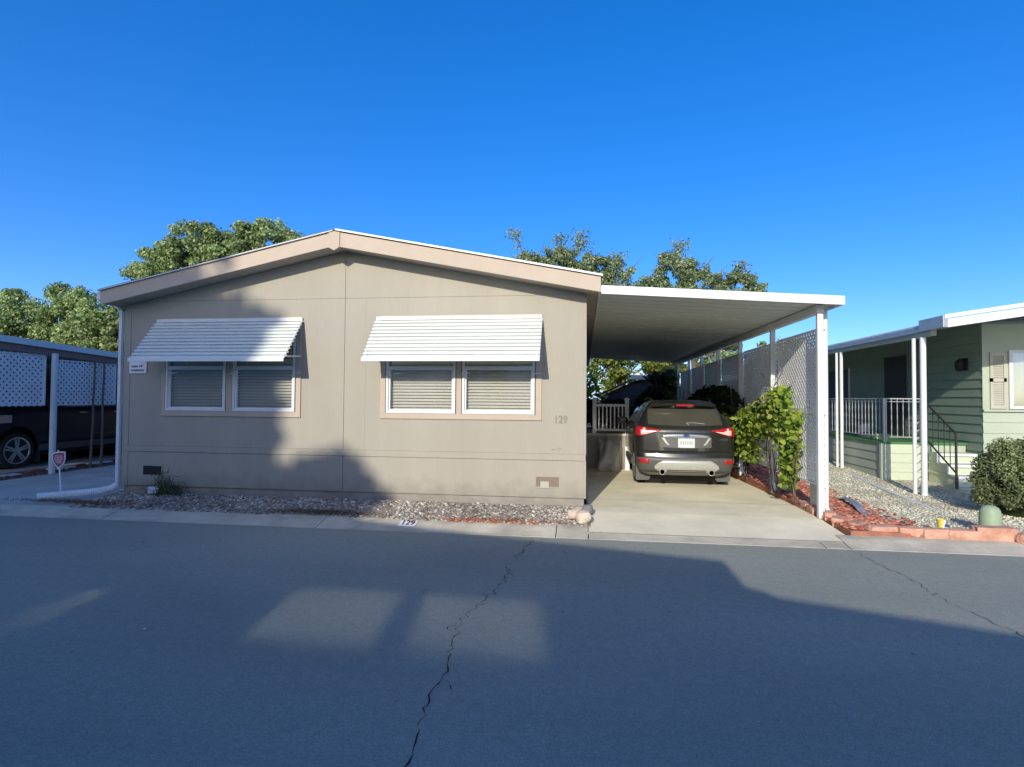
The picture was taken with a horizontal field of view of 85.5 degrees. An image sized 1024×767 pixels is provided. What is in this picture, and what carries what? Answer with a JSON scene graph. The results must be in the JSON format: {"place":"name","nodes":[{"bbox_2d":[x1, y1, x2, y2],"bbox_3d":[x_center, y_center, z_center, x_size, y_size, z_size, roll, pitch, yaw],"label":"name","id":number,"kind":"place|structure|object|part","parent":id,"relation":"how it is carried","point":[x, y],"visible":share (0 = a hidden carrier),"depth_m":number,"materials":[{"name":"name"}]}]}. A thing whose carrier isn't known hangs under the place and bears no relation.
{"place":"outdoors","nodes":[
{"label":"outdoors","id":0,"kind":"place"},
{"bbox_2d":[0,459,114,480],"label":"side mulch strip","id":1,"kind":"object","parent":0,"point":[47,473],"visible":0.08,"depth_m":11.36,"materials":[{"name":"brown wood"}]},
{"bbox_2d":[0,473,20,476],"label":"flat paver","id":2,"kind":"object","parent":1,"relation":"on","point":[11,474],"visible":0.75,"depth_m":10.71,"materials":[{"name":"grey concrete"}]},
{"bbox_2d":[0,459,114,479],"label":"wood chips","id":3,"kind":"object","parent":1,"relation":"on","point":[28,473],"visible":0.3,"depth_m":11.46,"materials":[{"name":"brown wood"}]},
{"bbox_2d":[46,466,75,469],"bbox_3d":[-9.639,1.814,11.848,0.210,0.053,0.586,0,-2,7],"label":"flat paver","id":4,"kind":"object","parent":1,"relation":"on","point":[65,467],"visible":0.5,"depth_m":11.85,"materials":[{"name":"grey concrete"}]},
{"bbox_2d":[0,334,123,473],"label":"neighbour carport","id":5,"kind":"object","parent":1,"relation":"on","point":[20,351],"visible":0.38,"depth_m":11.18,"materials":[{"name":"metal"}]},
{"bbox_2d":[86,461,112,463],"bbox_3d":[-9.555,1.840,12.844,0.215,0.052,0.579,0,-2,7],"label":"flat paver","id":6,"kind":"object","parent":1,"relation":"on","point":[98,462],"visible":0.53,"depth_m":12.73,"materials":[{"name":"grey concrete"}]},
{"bbox_2d":[0,454,115,473],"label":"carport floor","id":7,"kind":"structure","parent":0,"point":[70,459],"depth_m":13.20,"materials":[{"name":"concrete"}]},
{"bbox_2d":[0,381,122,468],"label":"parked suv","id":8,"kind":"object","parent":7,"relation":"on","point":[24,435],"visible":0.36,"depth_m":12.73,"materials":[{"name":"black paint"}]},
{"bbox_3d":[-10.541,0.336,13.163,0.196,0.385,1.131,0,-2,7],"label":"side window","id":9,"kind":"part","parent":8,"relation":"part of","materials":[{"name":"black glass"}]},
{"bbox_3d":[-10.405,0.364,14.212,0.196,0.385,1.008,0,-2,7],"label":"side window","id":10,"kind":"part","parent":8,"relation":"part of","materials":[{"name":"black glass"}]},
{"bbox_2d":[0,465,123,505],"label":"side driveway","id":11,"kind":"structure","parent":0,"point":[33,486],"depth_m":9.85,"materials":[{"name":"concrete"}]},
{"bbox_2d":[52,450,65,490],"bbox_3d":[-7.173,1.430,8.760,0.236,0.747,0.038,0,-2,11],"label":"yard sign","id":12,"kind":"object","parent":11,"relation":"on","point":[58,457],"visible":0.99,"depth_m":8.76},
{"bbox_2d":[89,361,95,467],"bbox_3d":[-9.193,0.675,12.154,0.057,2.361,0.120,0,-2,-1],"label":"wooden pole","id":13,"kind":"object","parent":11,"relation":"on","point":[92,428],"visible":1,"depth_m":12.14,"materials":[{"name":"brown wood"}]},
{"bbox_2d":[99,362,104,466],"bbox_3d":[-9.153,0.687,12.388,0.060,2.350,0.133,1,-2,-34],"label":"wooden pole","id":14,"kind":"object","parent":11,"relation":"on","point":[102,427],"visible":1,"depth_m":12.38,"materials":[{"name":"brown wood"}]},
{"bbox_2d":[68,491,589,528],"bbox_3d":[-2.630,1.840,7.959,7.420,0.230,1.000,0,-2,7],"label":"gravel bed","id":15,"kind":"object","parent":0,"point":[376,511],"visible":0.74,"depth_m":7.76,"materials":[{"name":"grey gravel"}]},
{"bbox_2d":[148,486,158,492],"bbox_3d":[-5.528,1.638,8.543,0.148,0.104,0.053,1,-2,-21],"label":"paper scrap","id":16,"kind":"object","parent":15,"relation":"on","point":[151,488],"visible":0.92,"depth_m":8.52,"materials":[{"name":"paper"}]},
{"bbox_2d":[139,467,194,495],"bbox_3d":[-5.365,1.551,8.568,0.951,0.526,0.396,0,-2,7],"label":"weed clump","id":17,"kind":"object","parent":15,"relation":"on","point":[167,489],"visible":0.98,"depth_m":8.55,"materials":[{"name":"green plant"}]},
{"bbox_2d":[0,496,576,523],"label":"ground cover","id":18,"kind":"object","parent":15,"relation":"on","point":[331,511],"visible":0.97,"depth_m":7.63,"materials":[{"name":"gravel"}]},
{"bbox_2d":[49,499,563,524],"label":"spilled chips","id":19,"kind":"object","parent":15,"relation":"on","point":[464,518],"visible":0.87,"depth_m":7.20,"materials":[{"name":"red wood"}]},
{"bbox_2d":[36,228,602,505],"bbox_3d":[-1.757,0.043,16.957,8.357,4.126,18.632,0,-2,7],"label":"mobile home","id":20,"kind":"object","parent":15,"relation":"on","point":[337,363],"visible":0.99,"depth_m":8.34,"materials":[{"name":"beige"}]},
{"bbox_2d":[161,317,301,416],"bbox_3d":[-4.378,-0.255,8.683,2.330,1.540,0.132,0,-2,7],"label":"window","id":21,"kind":"structure","parent":20,"relation":"in","point":[270,398],"depth_m":8.66,"materials":[{"name":"pink paint"}]},
{"bbox_2d":[380,314,541,419],"bbox_3d":[-0.763,-0.241,8.212,2.420,1.540,0.132,0,-2,7],"label":"window","id":22,"kind":"structure","parent":20,"relation":"in","point":[415,386],"depth_m":8.20,"materials":[{"name":"pink paint"}]},
{"bbox_2d":[568,508,581,519],"bbox_3d":[0.828,1.702,7.244,0.159,0.158,0.224,-1,-2,33],"label":"boulder","id":23,"kind":"object","parent":15,"relation":"on","point":[572,513],"visible":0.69,"depth_m":7.18,"materials":[{"name":"beige stone"}]},
{"bbox_2d":[575,510,590,523],"bbox_3d":[0.908,1.709,7.094,0.175,0.168,0.166,1,-2,-25],"label":"boulder","id":24,"kind":"object","parent":15,"relation":"on","point":[582,516],"visible":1,"depth_m":7.04,"materials":[{"name":"beige stone"}]},
{"bbox_2d":[582,504,592,514],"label":"boulder","id":25,"kind":"object","parent":15,"relation":"on","point":[588,507],"visible":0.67,"depth_m":7.49,"materials":[{"name":"grey stone"}]},
{"bbox_2d":[0,516,1023,766],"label":"road","id":26,"kind":"structure","parent":0,"point":[244,648],"depth_m":3.65,"materials":[{"name":"grey asphalt"}]},
{"bbox_2d":[404,541,532,766],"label":"road crack","id":27,"kind":"object","parent":26,"relation":"on","point":[408,762],"visible":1,"depth_m":3.32,"materials":[{"name":"black asphalt"}]},
{"bbox_2d":[39,529,913,709],"bbox_3d":[-0.987,1.771,4.332,10.691,0.011,4.411,0,-2,7],"label":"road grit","id":28,"kind":"object","parent":26,"relation":"on","point":[350,604],"visible":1,"depth_m":3.95,"materials":[{"name":"grey gravel"}]},
{"bbox_2d":[861,555,1023,636],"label":"road crack","id":29,"kind":"object","parent":26,"relation":"on","point":[943,598],"visible":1,"depth_m":4.78,"materials":[{"name":"black asphalt"}]},
{"bbox_2d":[0,0,1023,399],"label":"sky","id":30,"kind":"structure","parent":0,"point":[870,153],"materials":[{"name":"blue"}]},
{"bbox_2d":[584,401,603,504],"bbox_3d":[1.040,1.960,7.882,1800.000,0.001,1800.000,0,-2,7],"label":"ground","id":31,"kind":"structure","parent":0,"point":[587,427],"depth_m":33.60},
{"bbox_2d":[0,288,45,340],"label":"broadleaf tree","id":32,"kind":"object","parent":31,"relation":"on","point":[14,309],"visible":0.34,"depth_m":26.51,"materials":[{"name":"green plant"}]},
{"bbox_2d":[0,359,117,391],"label":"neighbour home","id":33,"kind":"object","parent":31,"relation":"on","point":[48,372],"depth_m":15.08,"materials":[{"name":"white wood"}]},
{"bbox_2d":[25,281,98,342],"bbox_3d":[-21.677,-1.305,26.769,4.374,7.352,3.426,0,-2,7],"label":"broadleaf tree","id":34,"kind":"object","parent":31,"relation":"on","point":[61,306],"visible":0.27,"depth_m":26.21,"materials":[{"name":"green plant"}]},
{"bbox_2d":[50,293,125,352],"bbox_3d":[-19.086,-0.902,25.722,4.067,6.531,3.485,-1,-2,37],"label":"broadleaf tree","id":35,"kind":"object","parent":31,"relation":"on","point":[96,328],"visible":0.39,"depth_m":24.97,"materials":[{"name":"green plant"}]},
{"bbox_2d":[118,217,304,310],"bbox_3d":[-13.903,-3.153,26.819,9.845,9.967,4.778,0,-2,7],"label":"broadleaf tree","id":36,"kind":"object","parent":31,"relation":"on","point":[211,242],"visible":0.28,"depth_m":25.65,"materials":[{"name":"green plant"}]},
{"bbox_2d":[0,504,1023,555],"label":"curb","id":37,"kind":"structure","parent":31,"relation":"on","point":[910,544],"depth_m":6.94,"materials":[{"name":"concrete"}]},
{"bbox_2d":[398,520,417,526],"bbox_3d":[-1.337,1.790,7.126,0.220,0.049,0.180,0,-2,7],"label":"curb number","id":38,"kind":"object","parent":37,"relation":"on","point":[408,523],"visible":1,"depth_m":7.12,"materials":[{"name":"white"}]},
{"bbox_2d":[1014,532,1023,543],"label":"edging stone","id":39,"kind":"object","parent":37,"relation":"on","point":[1019,538],"visible":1,"depth_m":6.28,"materials":[{"name":"red stone"}]},
{"bbox_2d":[504,227,641,285],"bbox_3d":[3.311,-3.424,30.907,7.744,10.878,4.888,0,-2,7],"label":"sparse tree","id":40,"kind":"object","parent":31,"relation":"on","point":[590,262],"visible":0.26,"depth_m":30.34,"materials":[{"name":"green plant"}]},
{"bbox_2d":[586,376,635,411],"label":"hedge","id":41,"kind":"object","parent":31,"relation":"on","point":[597,394],"depth_m":41.07,"materials":[{"name":"green plant"}]},
{"bbox_2d":[586,397,636,428],"bbox_3d":[3.490,1.421,19.018,2.966,1.921,1.565,0,-2,7],"label":"dark shrub","id":42,"kind":"object","parent":31,"relation":"on","point":[589,410],"visible":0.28,"depth_m":18.82,"materials":[{"name":"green plant"}]},
{"bbox_2d":[586,358,687,408],"bbox_3d":[5.837,0.007,27.004,5.575,5.155,3.113,0,-2,7],"label":"leafy tree","id":43,"kind":"object","parent":31,"relation":"on","point":[617,373],"visible":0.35,"depth_m":26.43,"materials":[{"name":"green plant"}]},
{"bbox_2d":[635,365,680,406],"bbox_3d":[5.637,0.908,20.543,2.022,3.209,1.768,1,-2,-13],"label":"dark evergreen","id":44,"kind":"object","parent":31,"relation":"on","point":[668,377],"visible":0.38,"depth_m":20.14,"materials":[{"name":"green plant"}]},
{"bbox_2d":[632,237,767,378],"bbox_3d":[9.498,-2.572,29.619,8.538,10.500,4.146,0,-2,7],"label":"sparse tree","id":45,"kind":"object","parent":31,"relation":"on","point":[687,274],"visible":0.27,"depth_m":29.14,"materials":[{"name":"green plant"}]},
{"bbox_2d":[691,359,714,388],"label":"leafy tree","id":46,"kind":"object","parent":31,"relation":"on","point":[698,363],"depth_m":22.42,"materials":[{"name":"green plant"}]},
{"bbox_2d":[704,336,810,412],"bbox_3d":[10.627,0.218,24.338,5.136,4.665,2.789,0,-2,7],"label":"sparse tree","id":47,"kind":"object","parent":31,"relation":"on","point":[724,353],"visible":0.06,"depth_m":24.23,"materials":[{"name":"green plant"}]},
{"bbox_2d":[601,372,693,428],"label":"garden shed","id":48,"kind":"structure","parent":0,"point":[631,391],"depth_m":21.37,"materials":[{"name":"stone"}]},
{"bbox_2d":[586,466,844,541],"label":"driveway","id":49,"kind":"structure","parent":0,"point":[696,512],"depth_m":7.81,"materials":[{"name":"concrete"}]},
{"bbox_2d":[586,397,629,468],"bbox_3d":[2.405,1.207,14.158,1.040,1.695,2.085,0,-2,7],"label":"side porch","id":50,"kind":"object","parent":49,"relation":"on","point":[593,434],"visible":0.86,"depth_m":13.18,"materials":[{"name":"wood"}]},
{"bbox_2d":[597,436,620,472],"bbox_3d":[2.213,1.641,12.640,0.540,0.858,0.451,0,-2,7],"label":"plastic tarp","id":51,"kind":"object","parent":49,"relation":"on","point":[608,454],"visible":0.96,"depth_m":12.60,"materials":[{"name":"grey plastic"}]},
{"bbox_2d":[625,446,629,469],"bbox_3d":[2.695,1.751,12.958,0.103,0.588,0.090,0,-2,7],"label":"stub post","id":52,"kind":"object","parent":49,"relation":"on","point":[627,464],"visible":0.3,"depth_m":12.92,"materials":[{"name":"white plastic"}]},
{"bbox_2d":[617,394,734,483],"bbox_3d":[3.436,1.068,12.126,2.191,1.800,4.324,0,-2,7],"label":"parked suv","id":53,"kind":"object","parent":49,"relation":"on","point":[682,441],"visible":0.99,"depth_m":10.20,"materials":[{"name":"paint"}]},
{"bbox_3d":[2.730,0.679,12.449,0.166,0.327,0.960,0,-2,7],"label":"side window","id":54,"kind":"part","parent":53,"relation":"part of","materials":[{"name":"black glass"}]},
{"bbox_3d":[2.614,0.655,11.559,0.166,0.327,0.855,0,-2,7],"label":"side window","id":55,"kind":"part","parent":53,"relation":"part of","materials":[{"name":"black glass"}]},
{"bbox_3d":[2.527,0.637,10.891,0.166,0.327,0.380,0,-2,7],"label":"side window","id":56,"kind":"part","parent":53,"relation":"part of","materials":[{"name":"black glass"}]},
{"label":"rear window","id":57,"kind":"part","parent":53,"relation":"part of","materials":[{"name":"black glass"}]},
{"bbox_2d":[590,285,844,517],"bbox_3d":[3.561,0.391,13.619,3.166,3.124,12.660,0,-2,7],"label":"carport","id":58,"kind":"object","parent":49,"relation":"on","point":[676,326],"visible":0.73,"depth_m":9.07,"materials":[{"name":"metal"}]},
{"bbox_2d":[680,327,826,505],"bbox_3d":[4.935,0.669,13.019,0.043,2.588,11.220,0,-2,7],"label":"lattice screen","id":59,"kind":"object","parent":58,"relation":"attached to","point":[756,377],"visible":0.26,"depth_m":8.79,"materials":[{"name":"white plastic"}]},
{"bbox_2d":[685,384,750,474],"bbox_3d":[4.725,0.968,13.374,0.958,1.903,4.724,0,-2,7],"label":"ivy bush","id":60,"kind":"object","parent":59,"relation":"attached to","point":[725,400],"visible":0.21,"depth_m":11.35,"materials":[{"name":"green plant"}]},
{"bbox_2d":[730,464,923,537],"bbox_3d":[5.364,2.000,13.674,0.820,0.329,14.400,0,-2,7],"label":"mulch bed","id":61,"kind":"object","parent":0,"point":[837,526],"visible":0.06,"depth_m":7.02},
{"bbox_2d":[730,370,805,502],"bbox_3d":[4.218,0.812,9.697,0.670,2.013,3.991,0,-2,7],"label":"climbing vine","id":62,"kind":"object","parent":61,"relation":"on","point":[763,420],"visible":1,"depth_m":8.68,"materials":[{"name":"green plant"}]},
{"bbox_2d":[799,500,809,510],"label":"edging stone","id":63,"kind":"object","parent":61,"relation":"on","point":[803,503],"visible":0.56,"depth_m":8.01,"materials":[{"name":"red stone"}]},
{"bbox_2d":[806,504,816,514],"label":"edging stone","id":64,"kind":"object","parent":61,"relation":"on","point":[811,509],"visible":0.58,"depth_m":7.67,"materials":[{"name":"red stone"}]},
{"bbox_2d":[823,510,835,520],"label":"edging stone","id":65,"kind":"object","parent":61,"relation":"on","point":[829,513],"visible":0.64,"depth_m":7.27,"materials":[{"name":"red stone"}]},
{"bbox_2d":[732,459,930,530],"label":"wood chips","id":66,"kind":"object","parent":61,"relation":"on","point":[849,512],"visible":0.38,"depth_m":8.09,"materials":[{"name":"red wood"}]},
{"bbox_2d":[838,496,867,513],"bbox_3d":[4.930,1.742,8.027,0.106,0.076,1.322,0,-2,18],"label":"metal strip","id":67,"kind":"object","parent":66,"relation":"on","point":[858,506],"visible":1,"depth_m":7.84,"materials":[{"name":"grey metal"}]},
{"bbox_2d":[831,515,844,526],"bbox_3d":[4.189,1.768,7.111,0.150,0.121,0.295,-1,-2,33],"label":"edging stone","id":68,"kind":"object","parent":61,"relation":"on","point":[837,518],"visible":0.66,"depth_m":7.04,"materials":[{"name":"red stone"}]},
{"bbox_2d":[848,519,866,525],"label":"edging stone","id":69,"kind":"object","parent":61,"relation":"on","point":[856,522],"visible":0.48,"depth_m":6.81,"materials":[{"name":"red stone"}]},
{"bbox_2d":[865,524,897,531],"bbox_3d":[4.433,1.757,6.647,0.360,0.123,0.149,0,-2,1],"label":"edging stone","id":70,"kind":"object","parent":61,"relation":"on","point":[882,527],"visible":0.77,"depth_m":6.59,"materials":[{"name":"red stone"}]},
{"bbox_2d":[897,526,922,536],"bbox_3d":[4.699,1.758,6.576,0.258,0.125,0.152,0,-2,7],"label":"edging stone","id":71,"kind":"object","parent":61,"relation":"on","point":[914,531],"visible":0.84,"depth_m":6.52,"materials":[{"name":"red stone"}]},
{"bbox_2d":[853,407,871,435],"bbox_3d":[8.344,0.904,13.215,0.400,0.660,0.390,0,-2,7],"label":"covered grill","id":72,"kind":"object","parent":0,"point":[861,419],"visible":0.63,"depth_m":13.08,"materials":[{"name":"grey fabric"}]},
{"bbox_2d":[870,433,878,438],"bbox_3d":[7.827,1.140,11.964,0.126,0.130,0.125,0,-2,7],"label":"porch box","id":73,"kind":"object","parent":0,"point":[874,437],"visible":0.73,"depth_m":11.91,"materials":[{"name":"white plastic"}]},
{"bbox_2d":[757,438,1023,532],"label":"gravel yard","id":74,"kind":"structure","parent":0,"point":[931,484],"depth_m":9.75,"materials":[{"name":"grey gravel"}]},
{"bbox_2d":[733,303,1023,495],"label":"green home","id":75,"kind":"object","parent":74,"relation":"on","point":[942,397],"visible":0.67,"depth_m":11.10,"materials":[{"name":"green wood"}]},
{"bbox_2d":[829,368,850,411],"bbox_3d":[9.679,0.203,16.410,0.036,1.270,1.360,0,-2,7],"label":"side window","id":76,"kind":"structure","parent":75,"relation":"in","point":[846,373],"depth_m":16.33,"materials":[{"name":"glass"}]},
{"bbox_2d":[884,355,906,435],"bbox_3d":[9.270,0.292,13.464,0.086,1.890,0.900,0,-2,7],"label":"door","id":77,"kind":"structure","parent":75,"relation":"in","point":[894,367],"depth_m":13.41,"materials":[{"name":"black"}]},
{"bbox_2d":[1008,350,1023,408],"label":"window","id":78,"kind":"structure","parent":75,"relation":"in","point":[1015,357],"depth_m":10.44,"materials":[{"name":"white glass"}]},
{"bbox_2d":[848,473,949,515],"bbox_3d":[6.638,1.892,9.727,0.071,0.121,4.133,0,-2,15],"label":"ground pipe","id":79,"kind":"object","parent":74,"relation":"on","point":[884,489],"visible":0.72,"depth_m":9.65,"materials":[{"name":"white plastic"}]},
{"bbox_2d":[919,527,949,538],"bbox_3d":[4.962,1.759,6.521,0.321,0.127,0.155,0,-2,7],"label":"edging stone","id":80,"kind":"object","parent":74,"relation":"on","point":[934,533],"visible":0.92,"depth_m":6.46,"materials":[{"name":"red stone"}]},
{"bbox_2d":[936,518,948,527],"bbox_3d":[5.136,1.675,6.629,0.105,0.105,0.102,0,-2,7],"label":"paper cup","id":81,"kind":"object","parent":74,"relation":"on","point":[941,522],"visible":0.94,"depth_m":6.60,"materials":[{"name":"yellow paper"}]},
{"bbox_2d":[944,528,981,540],"bbox_3d":[5.253,1.760,6.470,0.358,0.122,0.157,0,-2,7],"label":"edging stone","id":82,"kind":"object","parent":74,"relation":"on","point":[962,534],"visible":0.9,"depth_m":6.41,"materials":[{"name":"red stone"}]},
{"bbox_2d":[978,505,1001,525],"bbox_3d":[5.755,1.639,6.672,0.236,0.350,0.234,0,-2,7],"label":"utility pedestal","id":83,"kind":"object","parent":74,"relation":"on","point":[989,515],"visible":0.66,"depth_m":6.60,"materials":[{"name":"green plastic"}]},
{"bbox_2d":[969,525,1017,541],"bbox_3d":[5.594,1.741,6.449,0.437,0.159,0.167,0,-2,7],"label":"edging stone","id":84,"kind":"object","parent":74,"relation":"on","point":[999,533],"visible":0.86,"depth_m":6.37,"materials":[{"name":"red stone"}]},
{"bbox_2d":[965,435,1023,517],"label":"juniper bush","id":85,"kind":"object","parent":74,"relation":"on","point":[998,475],"visible":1,"depth_m":7.75,"materials":[{"name":"green plant"}]}
]}

